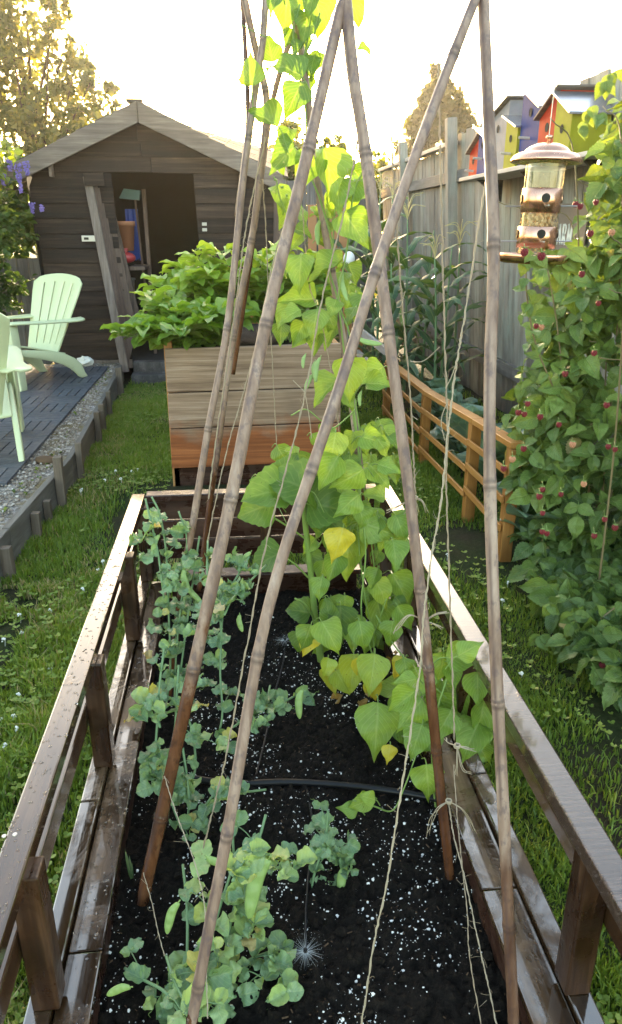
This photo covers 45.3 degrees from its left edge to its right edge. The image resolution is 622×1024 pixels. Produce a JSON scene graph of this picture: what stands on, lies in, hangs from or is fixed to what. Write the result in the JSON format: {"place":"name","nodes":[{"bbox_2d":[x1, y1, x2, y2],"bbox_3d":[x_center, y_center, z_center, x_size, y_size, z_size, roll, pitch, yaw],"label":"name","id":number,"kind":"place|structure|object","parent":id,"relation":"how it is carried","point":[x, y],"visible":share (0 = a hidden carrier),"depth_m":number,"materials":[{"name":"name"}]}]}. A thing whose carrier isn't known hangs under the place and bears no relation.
{"place":"outdoors","nodes":[
{"label":"outdoors","id":0,"kind":"place"},
{"bbox_2d":[0,366,108,485],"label":"patio","id":1,"kind":"structure","parent":0,"point":[51,398],"depth_m":6.15,"materials":[{"name":"wood"}]},
{"bbox_2d":[0,313,31,461],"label":"adirondack chair","id":2,"kind":"object","parent":1,"relation":"on","point":[12,363],"visible":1,"depth_m":4.79,"materials":[{"name":"green plastic"}]},
{"bbox_2d":[7,273,87,391],"bbox_3d":[-2.689,-1.736,7.085,0.851,0.970,1.001,12,24,28],"label":"adirondack chair","id":3,"kind":"object","parent":1,"relation":"on","point":[48,327],"visible":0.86,"depth_m":7.26,"materials":[{"name":"green plastic"}]},
{"bbox_2d":[0,363,118,529],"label":"gravel path","id":4,"kind":"structure","parent":0,"point":[18,506],"depth_m":4.98,"materials":[{"name":"grey gravel"}]},
{"bbox_2d":[35,456,52,463],"bbox_3d":[-1.699,-0.332,4.795,0.159,0.056,0.111,-2,21,-5],"label":"stone","id":5,"kind":"object","parent":4,"relation":"on","point":[43,459],"visible":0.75,"depth_m":4.76,"materials":[{"name":"brown stone"}]},
{"bbox_2d":[0,370,110,512],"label":"weeds","id":6,"kind":"object","parent":4,"relation":"on","point":[5,508],"visible":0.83,"depth_m":4.64,"materials":[{"name":"green plant"}]},
{"bbox_2d":[77,356,93,366],"bbox_3d":[-2.438,-1.627,8.046,0.169,0.114,0.134,5,22,14],"label":"stone","id":7,"kind":"object","parent":4,"relation":"on","point":[85,361],"visible":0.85,"depth_m":8.00,"materials":[{"name":"white stone"}]},
{"bbox_2d":[125,851,132,878],"bbox_3d":[-0.431,0.840,1.772,0.015,0.088,0.019,-5,22,-14],"label":"pod","id":8,"kind":"object","parent":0,"point":[129,867],"depth_m":1.77,"materials":[{"name":"green plant"}]},
{"bbox_2d":[0,238,621,1023],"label":"lawn","id":9,"kind":"structure","parent":0,"point":[464,538],"depth_m":3.09,"materials":[{"name":"green plant"}]},
{"bbox_2d":[0,140,37,285],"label":"garden tree","id":10,"kind":"object","parent":9,"relation":"on","point":[17,151],"visible":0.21,"depth_m":9.51,"materials":[{"name":"green plant"}]},
{"bbox_2d":[0,147,43,315],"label":"wisteria","id":11,"kind":"object","parent":9,"relation":"on","point":[9,241],"visible":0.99,"depth_m":7.37,"materials":[{"name":"green plant"}]},
{"bbox_2d":[0,258,52,363],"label":"wooden fence","id":12,"kind":"object","parent":9,"relation":"on","point":[27,268],"visible":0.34,"depth_m":9.02,"materials":[{"name":"grey wood"}]},
{"bbox_2d":[0,0,122,257],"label":"broadleaf tree","id":13,"kind":"object","parent":9,"relation":"on","point":[26,120],"visible":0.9,"depth_m":14.95,"materials":[{"name":"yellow plant"}]},
{"bbox_2d":[0,363,123,580],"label":"edging","id":14,"kind":"object","parent":9,"relation":"on","point":[24,523],"visible":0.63,"depth_m":4.45,"materials":[{"name":"grey wood"}]},
{"bbox_2d":[0,98,287,383],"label":"shed","id":15,"kind":"structure","parent":9,"relation":"on","point":[79,180],"depth_m":7.87,"materials":[{"name":"brown wood"}]},
{"bbox_2d":[83,173,138,371],"bbox_3d":[-2.106,-2.533,7.994,0.442,2.005,0.407,-2,21,-5],"label":"door","id":16,"kind":"structure","parent":15,"relation":"in","point":[120,302],"depth_m":7.94,"materials":[{"name":"grey wood"}]},
{"bbox_2d":[129,189,156,353],"bbox_3d":[-1.929,-2.690,8.474,0.190,1.820,0.550,-2,21,-5],"label":"shelf rack","id":17,"kind":"object","parent":15,"relation":"in","point":[140,266],"visible":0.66,"depth_m":8.46,"materials":[{"name":"brown wood"}]},
{"bbox_2d":[117,221,134,250],"bbox_3d":[-2.058,-3.068,8.288,0.219,0.310,0.219,-2,21,-5],"label":"flower pot","id":18,"kind":"object","parent":17,"relation":"on","point":[126,228],"visible":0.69,"depth_m":8.21,"materials":[{"name":"ceramic"}]},
{"bbox_2d":[124,248,135,262],"bbox_3d":[-2.056,-2.843,8.267,0.220,0.160,0.152,-2,21,-5],"label":"fuel can","id":19,"kind":"object","parent":17,"relation":"on","point":[130,257],"visible":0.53,"depth_m":8.23,"materials":[{"name":"red plastic"}]},
{"bbox_2d":[125,209,140,259],"bbox_3d":[-2.032,-3.170,8.528,0.145,0.550,0.028,-2,21,-5],"label":"tarpaulin","id":20,"kind":"object","parent":17,"relation":"hanging from","point":[130,214],"visible":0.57,"depth_m":8.51,"materials":[{"name":"blue plastic"}]},
{"bbox_2d":[119,189,148,312],"bbox_3d":[-2.008,-2.938,8.489,0.236,1.370,0.070,-2,21,-5],"label":"broom","id":21,"kind":"object","parent":17,"relation":"on","point":[131,194],"visible":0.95,"depth_m":8.26,"materials":[{"name":"brown wood"}]},
{"bbox_2d":[163,316,340,485],"bbox_3d":[-0.452,-0.944,5.652,1.102,0.970,1.932,-2,21,-5],"label":"raised planter","id":22,"kind":"object","parent":9,"relation":"on","point":[190,373],"visible":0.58,"depth_m":4.73,"materials":[{"name":"brown wood"}]},
{"bbox_2d":[99,285,261,349],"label":"leafy plant","id":23,"kind":"object","parent":22,"relation":"on","point":[179,320],"visible":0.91,"depth_m":4.55,"materials":[{"name":"green plant"}]},
{"bbox_2d":[136,240,271,345],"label":"leafy plant","id":24,"kind":"object","parent":22,"relation":"on","point":[191,276],"visible":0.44,"depth_m":4.97,"materials":[{"name":"green plant"}]},
{"bbox_2d":[235,240,354,342],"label":"leafy plant","id":25,"kind":"object","parent":22,"relation":"on","point":[260,259],"visible":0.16,"depth_m":5.12,"materials":[{"name":"green plant"}]},
{"bbox_2d":[0,484,621,1023],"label":"raised bed","id":26,"kind":"object","parent":9,"relation":"on","point":[72,942],"visible":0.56,"depth_m":1.74,"materials":[{"name":"wood"}]},
{"bbox_2d":[124,639,227,805],"bbox_3d":[-0.365,0.553,1.949,0.238,0.352,0.260,12,24,29],"label":"pea plant","id":27,"kind":"object","parent":26,"relation":"on","point":[155,699],"visible":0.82,"depth_m":1.94,"materials":[{"name":"green plant"}]},
{"bbox_2d":[107,937,264,1023],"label":"pea plant","id":28,"kind":"object","parent":26,"relation":"on","point":[220,980],"visible":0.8,"depth_m":1.47,"materials":[{"name":"green plant"}]},
{"bbox_2d":[136,748,265,841],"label":"pea plant","id":29,"kind":"object","parent":26,"relation":"on","point":[198,818],"visible":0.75,"depth_m":1.87,"materials":[{"name":"green plant"}]},
{"bbox_2d":[168,0,268,696],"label":"bamboo pole","id":30,"kind":"object","parent":26,"relation":"on","point":[208,427],"visible":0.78,"depth_m":2.19,"materials":[{"name":"brown wood"}]},
{"bbox_2d":[206,137,266,501],"bbox_3d":[-0.227,-0.562,2.245,0.028,1.046,0.329,14,25,32],"label":"bamboo pole","id":31,"kind":"object","parent":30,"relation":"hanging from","point":[244,236],"visible":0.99,"depth_m":2.23,"materials":[{"name":"brown wood"}]},
{"bbox_2d":[183,540,266,753],"bbox_3d":[-0.241,0.374,2.196,0.244,0.540,0.410,-2,21,-5],"label":"pea plant","id":32,"kind":"object","parent":26,"relation":"on","point":[234,589],"visible":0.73,"depth_m":2.18,"materials":[{"name":"green plant"}]},
{"bbox_2d":[142,810,317,1023],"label":"pea plant","id":33,"kind":"object","parent":26,"relation":"on","point":[247,886],"visible":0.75,"depth_m":1.53,"materials":[{"name":"green plant"}]},
{"bbox_2d":[196,0,269,590],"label":"bamboo pole","id":34,"kind":"object","parent":26,"relation":"on","point":[258,186],"visible":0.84,"depth_m":2.38,"materials":[{"name":"brown wood"}]},
{"bbox_2d":[234,0,249,215],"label":"bamboo pole","id":35,"kind":"object","parent":34,"relation":"attached to","point":[245,57],"visible":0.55,"depth_m":2.19,"materials":[{"name":"brown wood"}]},
{"bbox_2d":[231,43,290,374],"bbox_3d":[-0.110,-1.032,2.356,0.342,1.200,0.027,1,21,4],"label":"bamboo pole","id":36,"kind":"object","parent":34,"relation":"attached to","point":[273,95],"visible":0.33,"depth_m":2.47,"materials":[{"name":"brown wood"}]},
{"bbox_2d":[135,0,343,906],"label":"bamboo pole","id":37,"kind":"object","parent":26,"relation":"on","point":[193,671],"visible":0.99,"depth_m":1.55,"materials":[{"name":"brown wood"}]},
{"bbox_2d":[143,873,164,955],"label":"garden twine","id":38,"kind":"object","parent":37,"relation":"attached to","point":[154,916],"visible":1,"depth_m":1.56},
{"bbox_2d":[161,776,207,1017],"bbox_3d":[-0.232,0.720,1.453,0.044,0.161,0.442,-7,22,-18],"label":"garden twine","id":39,"kind":"object","parent":37,"relation":"attached to","point":[198,878],"visible":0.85,"depth_m":1.44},
{"bbox_2d":[122,496,357,1020],"bbox_3d":[-0.199,0.497,1.920,0.540,0.753,1.300,-3,21,-9],"label":"pea plant","id":40,"kind":"object","parent":26,"relation":"on","point":[177,573],"visible":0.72,"depth_m":2.28,"materials":[{"name":"green plant"}]},
{"bbox_2d":[231,929,303,1009],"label":"pea plant","id":41,"kind":"object","parent":26,"relation":"on","point":[274,965],"visible":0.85,"depth_m":1.51,"materials":[{"name":"green plant"}]},
{"bbox_2d":[254,638,285,779],"bbox_3d":[-0.152,0.608,2.449,0.126,0.097,0.786,3,21,9],"label":"twine","id":42,"kind":"object","parent":26,"relation":"on","point":[271,702],"visible":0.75,"depth_m":2.33,"materials":[{"name":"brown fabric"}]},
{"bbox_2d":[233,685,315,733],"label":"pea plant","id":43,"kind":"object","parent":26,"relation":"on","point":[280,696],"visible":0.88,"depth_m":2.17,"materials":[{"name":"green plant"}]},
{"bbox_2d":[237,450,358,662],"bbox_3d":[-0.049,0.184,2.441,0.365,0.769,0.244,-7,22,-17],"label":"bean","id":44,"kind":"object","parent":26,"relation":"on","point":[260,496],"visible":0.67,"depth_m":2.36,"materials":[{"name":"green plant"}]},
{"bbox_2d":[303,787,312,969],"bbox_3d":[-0.035,0.863,1.778,0.125,0.100,0.590,-2,21,-5],"label":"sprinkler","id":45,"kind":"object","parent":26,"relation":"on","point":[305,953],"visible":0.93,"depth_m":1.67,"materials":[{"name":"black plastic"}]},
{"bbox_2d":[194,775,436,802],"bbox_3d":[0.007,0.759,2.057,0.763,0.025,0.052,3,21,7],"label":"irrigation pipe","id":46,"kind":"object","parent":26,"relation":"on","point":[338,785],"visible":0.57,"depth_m":2.06,"materials":[{"name":"black plastic"}]},
{"bbox_2d":[249,353,413,706],"bbox_3d":[0.106,0.075,2.409,0.590,1.187,0.724,-2,21,-5],"label":"climbing bean","id":47,"kind":"object","parent":26,"relation":"on","point":[342,471],"visible":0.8,"depth_m":2.33,"materials":[{"name":"green plant"}]},
{"bbox_2d":[303,799,360,887],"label":"pea plant","id":48,"kind":"object","parent":26,"relation":"on","point":[327,842],"visible":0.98,"depth_m":1.78,"materials":[{"name":"green plant"}]},
{"bbox_2d":[186,0,479,1023],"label":"bamboo pole","id":49,"kind":"object","parent":26,"relation":"on","point":[258,652],"visible":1,"depth_m":1.13,"materials":[{"name":"brown wood"}]},
{"bbox_2d":[293,21,384,640],"bbox_3d":[0.093,-0.535,2.362,0.396,2.091,0.035,7,22,19],"label":"bamboo pole","id":50,"kind":"object","parent":26,"relation":"on","point":[324,228],"visible":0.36,"depth_m":2.25,"materials":[{"name":"brown wood"}]},
{"bbox_2d":[238,0,381,566],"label":"climbing bean","id":51,"kind":"object","parent":50,"relation":"attached to","point":[331,167],"visible":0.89,"depth_m":2.13,"materials":[{"name":"green plant"}]},
{"bbox_2d":[207,231,281,540],"bbox_3d":[-0.171,-0.440,2.180,0.028,1.000,0.428,17,27,38],"label":"garden twine","id":52,"kind":"object","parent":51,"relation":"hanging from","point":[239,403],"visible":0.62,"depth_m":2.17,"materials":[{"name":"fabric"}]},
{"bbox_2d":[261,179,276,445],"bbox_3d":[-0.132,-0.534,2.376,0.040,0.964,0.046,9,23,23],"label":"garden twine","id":53,"kind":"object","parent":51,"relation":"hanging from","point":[270,333],"visible":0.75,"depth_m":2.36,"materials":[{"name":"fabric"}]},
{"bbox_2d":[302,208,338,429],"bbox_3d":[0.044,-0.541,2.338,0.146,0.766,0.036,2,21,5],"label":"garden twine","id":54,"kind":"object","parent":51,"relation":"hanging from","point":[316,305],"visible":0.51,"depth_m":2.30,"materials":[{"name":"fabric"}]},
{"bbox_2d":[336,757,415,818],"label":"bean seedling","id":55,"kind":"object","parent":26,"relation":"on","point":[363,801],"visible":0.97,"depth_m":1.91,"materials":[{"name":"green plant"}]},
{"bbox_2d":[342,0,454,879],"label":"bamboo pole","id":56,"kind":"object","parent":26,"relation":"on","point":[365,153],"visible":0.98,"depth_m":1.58,"materials":[{"name":"brown wood"}]},
{"bbox_2d":[197,140,359,878],"bbox_3d":[-0.062,0.013,1.597,0.044,1.564,0.605,15,26,34],"label":"garden twine","id":57,"kind":"object","parent":56,"relation":"hanging from","point":[300,413],"visible":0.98,"depth_m":1.56,"materials":[{"name":"fabric"}]},
{"bbox_2d":[387,495,428,516],"bbox_3d":[0.213,-0.012,1.661,0.096,0.047,0.022,-2,21,-5],"label":"twine knot","id":58,"kind":"object","parent":56,"relation":"attached to","point":[416,498],"visible":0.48,"depth_m":1.65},
{"bbox_2d":[390,137,439,494],"bbox_3d":[0.214,-0.408,1.634,0.145,0.757,0.031,17,27,37],"label":"garden twine","id":59,"kind":"object","parent":56,"relation":"hanging from","point":[398,252],"visible":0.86,"depth_m":1.63,"materials":[{"name":"fabric"}]},
{"bbox_2d":[393,611,448,633],"bbox_3d":[0.244,0.244,1.666,0.124,0.051,0.025,-2,21,-5],"label":"twine knot","id":60,"kind":"object","parent":56,"relation":"attached to","point":[433,615],"visible":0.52,"depth_m":1.66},
{"bbox_2d":[437,62,457,740],"bbox_3d":[0.265,-0.165,1.495,0.042,1.327,0.258,-8,22,-20],"label":"garden twine","id":61,"kind":"object","parent":56,"relation":"hanging from","point":[443,289],"visible":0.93,"depth_m":1.47,"materials":[{"name":"fabric"}]},
{"bbox_2d":[444,738,475,774],"bbox_3d":[0.315,0.517,1.595,0.072,0.105,0.022,-2,21,-5],"label":"twine knot","id":62,"kind":"object","parent":61,"relation":"attached to","point":[457,746],"visible":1,"depth_m":1.59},
{"bbox_2d":[426,798,476,836],"bbox_3d":[0.324,0.698,1.707,0.119,0.094,0.023,-2,21,-5],"label":"twine knot","id":63,"kind":"object","parent":56,"relation":"attached to","point":[448,801],"visible":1,"depth_m":1.69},
{"bbox_2d":[448,805,496,1023],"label":"garden twine","id":64,"kind":"object","parent":63,"relation":"hanging from","point":[482,958],"visible":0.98,"depth_m":1.52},
{"bbox_2d":[354,640,493,806],"bbox_3d":[0.347,0.541,2.092,0.438,0.571,0.403,-2,21,-5],"label":"bean plant","id":65,"kind":"object","parent":26,"relation":"on","point":[379,725],"visible":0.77,"depth_m":1.98,"materials":[{"name":"green plant"}]},
{"bbox_2d":[453,765,486,1023],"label":"garden twine","id":66,"kind":"object","parent":26,"relation":"on","point":[466,902],"visible":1,"depth_m":1.49,"materials":[{"name":"fabric"}]},
{"bbox_2d":[477,0,518,1023],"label":"bamboo pole","id":67,"kind":"object","parent":26,"relation":"on","point":[490,479],"visible":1,"depth_m":1.21,"materials":[{"name":"brown wood"}]},
{"bbox_2d":[357,183,485,1023],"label":"garden twine","id":68,"kind":"object","parent":67,"relation":"hanging from","point":[432,550],"visible":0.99,"depth_m":1.24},
{"bbox_2d":[0,387,621,1023],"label":"clover","id":69,"kind":"object","parent":9,"relation":"on","point":[608,1019],"depth_m":2.89,"materials":[{"name":"green plant"}]},
{"bbox_2d":[280,179,371,333],"bbox_3d":[0.228,-3.884,11.484,1.498,2.267,0.062,-2,21,-5],"label":"wooden fence","id":70,"kind":"object","parent":9,"relation":"on","point":[309,198],"visible":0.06,"depth_m":11.22,"materials":[{"name":"grey wood"}]},
{"bbox_2d":[308,205,350,335],"bbox_3d":[0.196,-2.280,7.906,0.460,1.820,0.375,-2,21,-5],"label":"wooden fence","id":71,"kind":"object","parent":9,"relation":"on","point":[312,223],"visible":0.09,"depth_m":7.84,"materials":[{"name":"grey wood"}]},
{"bbox_2d":[268,116,394,302],"bbox_3d":[0.413,-4.899,12.611,2.878,3.362,2.383,-2,21,-5],"label":"garden tree","id":72,"kind":"object","parent":9,"relation":"on","point":[379,163],"visible":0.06,"depth_m":12.13,"materials":[{"name":"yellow plant"}]},
{"bbox_2d":[343,251,354,342],"bbox_3d":[0.352,-1.751,7.116,0.108,1.394,0.108,-2,21,-5],"label":"garden light","id":73,"kind":"object","parent":9,"relation":"on","point":[350,257],"visible":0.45,"depth_m":6.85,"materials":[{"name":"white plastic"}]},
{"bbox_2d":[306,229,395,357],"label":"corn plant","id":74,"kind":"object","parent":9,"relation":"on","point":[365,273],"visible":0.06,"depth_m":7.83,"materials":[{"name":"green plant"}]},
{"bbox_2d":[351,323,384,386],"bbox_3d":[0.509,-1.594,7.742,0.075,0.655,2.581,-2,21,-5],"label":"garden fence","id":75,"kind":"object","parent":9,"relation":"on","point":[368,336],"visible":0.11,"depth_m":7.22,"materials":[{"name":"wood"}]},
{"bbox_2d":[334,188,424,356],"bbox_3d":[0.622,-2.369,7.909,1.192,1.984,0.655,-13,25,-31],"label":"corn plant","id":76,"kind":"object","parent":9,"relation":"on","point":[372,306],"visible":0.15,"depth_m":7.85,"materials":[{"name":"green plant"}]},
{"bbox_2d":[356,160,414,353],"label":"corn plant","id":77,"kind":"object","parent":9,"relation":"on","point":[365,250],"visible":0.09,"depth_m":8.52,"materials":[{"name":"green plant"}]},
{"bbox_2d":[341,171,434,364],"bbox_3d":[0.698,-2.221,7.359,1.060,2.099,0.537,2,21,4],"label":"corn plant","id":78,"kind":"object","parent":9,"relation":"on","point":[351,248],"visible":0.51,"depth_m":7.26,"materials":[{"name":"green plant"}]},
{"bbox_2d":[371,263,419,408],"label":"corn plant","id":79,"kind":"object","parent":9,"relation":"on","point":[393,291],"visible":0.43,"depth_m":6.62,"materials":[{"name":"green plant"}]},
{"bbox_2d":[355,192,436,402],"bbox_3d":[0.822,-1.990,7.043,0.473,1.893,1.161,19,28,41],"label":"corn plant","id":80,"kind":"object","parent":9,"relation":"on","point":[411,272],"visible":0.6,"depth_m":6.94,"materials":[{"name":"green plant"}]},
{"bbox_2d":[361,181,430,344],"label":"corn plant","id":81,"kind":"object","parent":9,"relation":"on","point":[391,256],"visible":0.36,"depth_m":8.15,"materials":[{"name":"green plant"}]},
{"bbox_2d":[393,61,479,159],"bbox_3d":[4.113,-10.995,24.235,2.819,6.481,2.282,-2,21,-5],"label":"conifer tree","id":82,"kind":"object","parent":9,"relation":"on","point":[459,108],"visible":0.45,"depth_m":23.22,"materials":[{"name":"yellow plant"}]},
{"bbox_2d":[397,230,485,393],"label":"corn plant","id":83,"kind":"object","parent":9,"relation":"on","point":[427,268],"visible":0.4,"depth_m":7.26,"materials":[{"name":"green plant"}]},
{"bbox_2d":[412,387,472,442],"bbox_3d":[1.053,-0.746,5.858,0.496,0.455,0.432,-2,21,-5],"label":"cabbage","id":84,"kind":"object","parent":9,"relation":"on","point":[437,409],"visible":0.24,"depth_m":5.81,"materials":[{"name":"green plant"}]},
{"bbox_2d":[398,247,486,377],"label":"corn plant","id":85,"kind":"object","parent":9,"relation":"on","point":[458,314],"visible":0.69,"depth_m":6.89,"materials":[{"name":"green plant"}]},
{"bbox_2d":[398,219,486,378],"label":"corn plant","id":86,"kind":"object","parent":9,"relation":"on","point":[430,360],"visible":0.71,"depth_m":7.08,"materials":[{"name":"green plant"}]},
{"bbox_2d":[411,377,478,404],"bbox_3d":[1.148,-0.951,6.419,0.498,0.436,0.561,-17,27,-38],"label":"cabbage","id":87,"kind":"object","parent":9,"relation":"on","point":[436,383],"visible":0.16,"depth_m":6.33,"materials":[{"name":"green plant"}]},
{"bbox_2d":[389,234,505,383],"bbox_3d":[1.121,-1.635,6.595,1.166,1.549,0.500,11,24,27],"label":"corn plant","id":88,"kind":"object","parent":9,"relation":"on","point":[432,316],"visible":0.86,"depth_m":6.57,"materials":[{"name":"green plant"}]},
{"bbox_2d":[382,360,524,561],"bbox_3d":[0.820,-0.582,5.141,0.089,0.660,3.156,-2,21,-5],"label":"garden fence","id":89,"kind":"object","parent":9,"relation":"on","point":[469,468],"visible":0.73,"depth_m":4.29,"materials":[{"name":"orange wood"}]},
{"bbox_2d":[426,403,496,463],"bbox_3d":[1.114,-0.527,5.274,0.507,0.462,0.599,-17,27,-38],"label":"cabbage","id":90,"kind":"object","parent":9,"relation":"on","point":[461,428],"visible":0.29,"depth_m":5.19,"materials":[{"name":"green plant"}]},
{"bbox_2d":[451,425,523,482],"bbox_3d":[1.219,-0.307,4.686,0.627,0.471,0.587,-2,21,-5],"label":"cabbage","id":91,"kind":"object","parent":9,"relation":"on","point":[501,448],"visible":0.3,"depth_m":4.57,"materials":[{"name":"green plant"}]},
{"bbox_2d":[378,68,621,464],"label":"wooden fence","id":92,"kind":"object","parent":9,"relation":"on","point":[461,200],"visible":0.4,"depth_m":7.39,"materials":[{"name":"grey wood"}]},
{"bbox_2d":[459,151,604,201],"bbox_3d":[1.573,-2.297,5.178,0.300,0.198,2.840,-2,21,-5],"label":"shelf","id":93,"kind":"object","parent":92,"relation":"attached to","point":[537,176],"visible":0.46,"depth_m":5.29,"materials":[{"name":"wood"}]},
{"bbox_2d":[464,133,479,175],"bbox_3d":[1.440,-2.992,6.267,0.290,0.319,0.305,-2,21,-5],"label":"birdhouse","id":94,"kind":"object","parent":93,"relation":"on","point":[472,151],"visible":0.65,"depth_m":6.27,"materials":[{"name":"red paint"}]},
{"bbox_2d":[473,128,484,174],"bbox_3d":[1.436,-2.920,6.021,0.250,0.360,0.290,-2,21,-5],"label":"birdhouse","id":95,"kind":"object","parent":93,"relation":"on","point":[480,164],"visible":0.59,"depth_m":6.04,"materials":[{"name":"blue paint"}]},
{"bbox_2d":[494,95,523,169],"bbox_3d":[1.526,-2.868,5.697,0.265,0.493,0.466,-2,21,-5],"label":"birdhouse","id":96,"kind":"object","parent":93,"relation":"on","point":[510,105],"visible":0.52,"depth_m":5.57,"materials":[{"name":"grey paint"}]},
{"bbox_2d":[500,115,521,168],"bbox_3d":[1.489,-2.685,5.393,0.230,0.369,0.305,-2,21,-5],"label":"birdhouse","id":97,"kind":"object","parent":93,"relation":"on","point":[513,130],"visible":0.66,"depth_m":5.39,"materials":[{"name":"paint"}]},
{"bbox_2d":[517,85,555,165],"bbox_3d":[1.573,-2.645,5.077,0.305,0.520,0.414,-2,21,-5],"label":"birdhouse","id":98,"kind":"object","parent":93,"relation":"on","point":[535,98],"visible":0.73,"depth_m":5.09,"materials":[{"name":"blue paint"}]},
{"bbox_2d":[533,84,594,143],"bbox_3d":[1.621,-2.480,4.787,0.275,0.418,0.355,-2,21,-5],"label":"birdhouse","id":99,"kind":"object","parent":93,"relation":"on","point":[543,115],"visible":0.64,"depth_m":4.72,"materials":[{"name":"red paint"}]},
{"bbox_2d":[552,91,617,152],"bbox_3d":[1.641,-2.360,4.521,0.295,0.384,0.304,-2,21,-5],"label":"birdhouse","id":100,"kind":"object","parent":93,"relation":"on","point":[572,107],"visible":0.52,"depth_m":4.46,"materials":[{"name":"paint"}]},
{"bbox_2d":[549,202,587,250],"bbox_3d":[1.777,-1.956,5.191,0.014,0.360,0.620,-2,21,-5],"label":"sign","id":101,"kind":"object","parent":92,"relation":"attached to","point":[563,222],"visible":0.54,"depth_m":5.15,"materials":[{"name":"white metal"}]},
{"bbox_2d":[497,502,568,540],"bbox_3d":[1.176,0.074,3.741,0.472,0.433,0.458,-2,21,-5],"label":"cabbage","id":102,"kind":"object","parent":9,"relation":"on","point":[513,510],"visible":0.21,"depth_m":3.62,"materials":[{"name":"green plant"}]},
{"bbox_2d":[497,482,585,493],"bbox_3d":[1.290,-0.087,4.118,0.547,0.465,0.544,-2,21,-5],"label":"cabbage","id":103,"kind":"object","parent":9,"relation":"on","point":[499,489],"depth_m":4.25,"materials":[{"name":"green plant"}]},
{"bbox_2d":[497,69,621,713],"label":"raspberry bush","id":104,"kind":"object","parent":9,"relation":"on","point":[567,415],"visible":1,"depth_m":3.31,"materials":[{"name":"green plant"}]},
{"bbox_2d":[0,0,621,232],"label":"sky","id":105,"kind":"structure","parent":0,"point":[184,58],"materials":[{"name":"white"}]},
{"bbox_2d":[500,1,582,264],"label":"bird feeder","id":106,"kind":"object","parent":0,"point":[540,202],"visible":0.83,"depth_m":2.08,"materials":[{"name":"metal"}]}
]}

